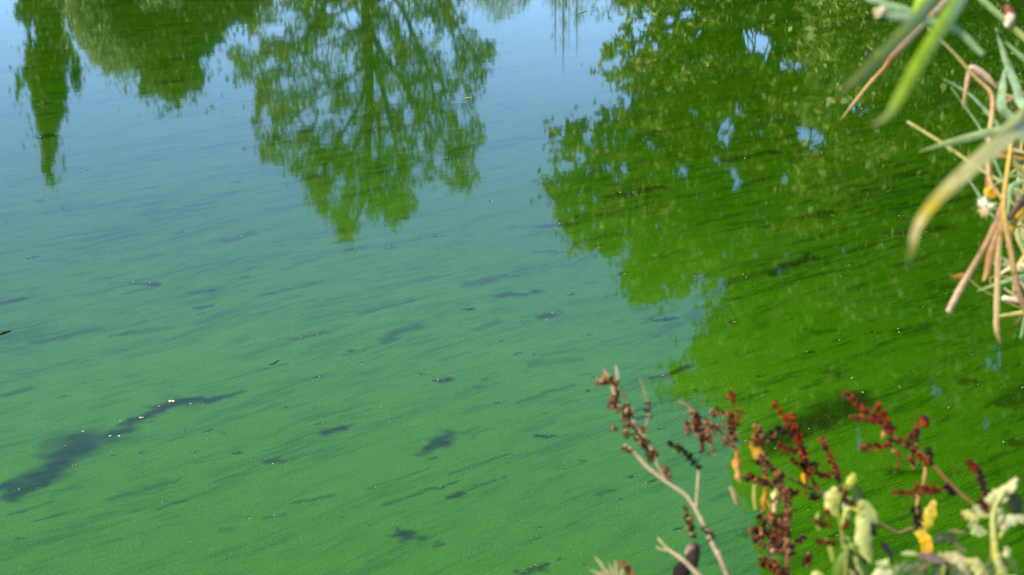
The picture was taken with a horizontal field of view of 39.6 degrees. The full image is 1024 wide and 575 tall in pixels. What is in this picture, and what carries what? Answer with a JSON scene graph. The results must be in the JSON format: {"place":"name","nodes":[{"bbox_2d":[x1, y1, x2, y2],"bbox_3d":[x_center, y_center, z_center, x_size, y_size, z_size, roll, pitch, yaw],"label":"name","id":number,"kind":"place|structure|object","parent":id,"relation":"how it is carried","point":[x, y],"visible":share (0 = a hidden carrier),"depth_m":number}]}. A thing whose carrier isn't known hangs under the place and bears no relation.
{"place":"outdoors","nodes":[
{"label":"outdoors","id":0,"kind":"place"},
{"bbox_2d":[0,0,1023,574],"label":"water","id":1,"kind":"structure","parent":0,"point":[714,268],"depth_m":6.34},
{"bbox_2d":[2,16,1022,570],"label":"algae specks","id":2,"kind":"object","parent":1,"relation":"on","point":[498,342],"visible":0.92,"depth_m":5.61},
{"bbox_3d":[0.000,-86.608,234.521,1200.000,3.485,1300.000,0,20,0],"label":"ground","id":3,"kind":"structure","parent":0,"visible":0},
{"bbox_2d":[590,556,634,574],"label":"dry grass tuft","id":4,"kind":"object","parent":3,"relation":"on","point":[624,565],"visible":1,"depth_m":1.30},
{"bbox_2d":[594,365,729,574],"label":"dead dock","id":5,"kind":"object","parent":3,"relation":"on","point":[688,564],"visible":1,"depth_m":1.38},
{"bbox_2d":[678,389,811,574],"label":"rusty dock","id":6,"kind":"object","parent":3,"relation":"on","point":[777,544],"visible":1,"depth_m":1.46},
{"bbox_2d":[771,400,926,573],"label":"arching dock","id":7,"kind":"object","parent":3,"relation":"on","point":[797,434],"visible":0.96,"depth_m":1.55},
{"bbox_2d":[813,473,893,574],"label":"leafy dock","id":8,"kind":"object","parent":3,"relation":"on","point":[866,521],"visible":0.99,"depth_m":1.22},
{"bbox_2d":[840,0,948,120],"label":"tan reed","id":9,"kind":"object","parent":3,"relation":"on","point":[891,58],"visible":0.84,"depth_m":1.62},
{"bbox_2d":[840,0,983,126],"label":"tall reed","id":10,"kind":"object","parent":3,"relation":"on","point":[917,16],"visible":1,"depth_m":0.72},
{"bbox_2d":[811,529,1019,574],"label":"cream dock","id":11,"kind":"object","parent":3,"relation":"on","point":[959,564],"visible":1,"depth_m":1.16},
{"bbox_2d":[842,390,992,558],"bbox_3d":[0.418,0.649,1.504,0.229,1.150,0.056,9,22,24],"label":"curved dock","id":12,"kind":"object","parent":3,"relation":"on","point":[923,522],"visible":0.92,"depth_m":1.34},
{"bbox_2d":[906,78,1023,338],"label":"wild grass","id":13,"kind":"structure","parent":3,"relation":"on","point":[1016,196],"depth_m":1.55},
{"bbox_2d":[907,0,1023,263],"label":"drooping reed","id":14,"kind":"object","parent":3,"relation":"on","point":[1010,131],"visible":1,"depth_m":0.80},
{"bbox_2d":[927,27,1023,343],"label":"withered reed","id":15,"kind":"object","parent":3,"relation":"on","point":[992,245],"visible":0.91,"depth_m":1.42},
{"bbox_2d":[961,477,1023,574],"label":"grey green dock","id":16,"kind":"object","parent":3,"relation":"on","point":[1004,493],"visible":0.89,"depth_m":1.20}
]}

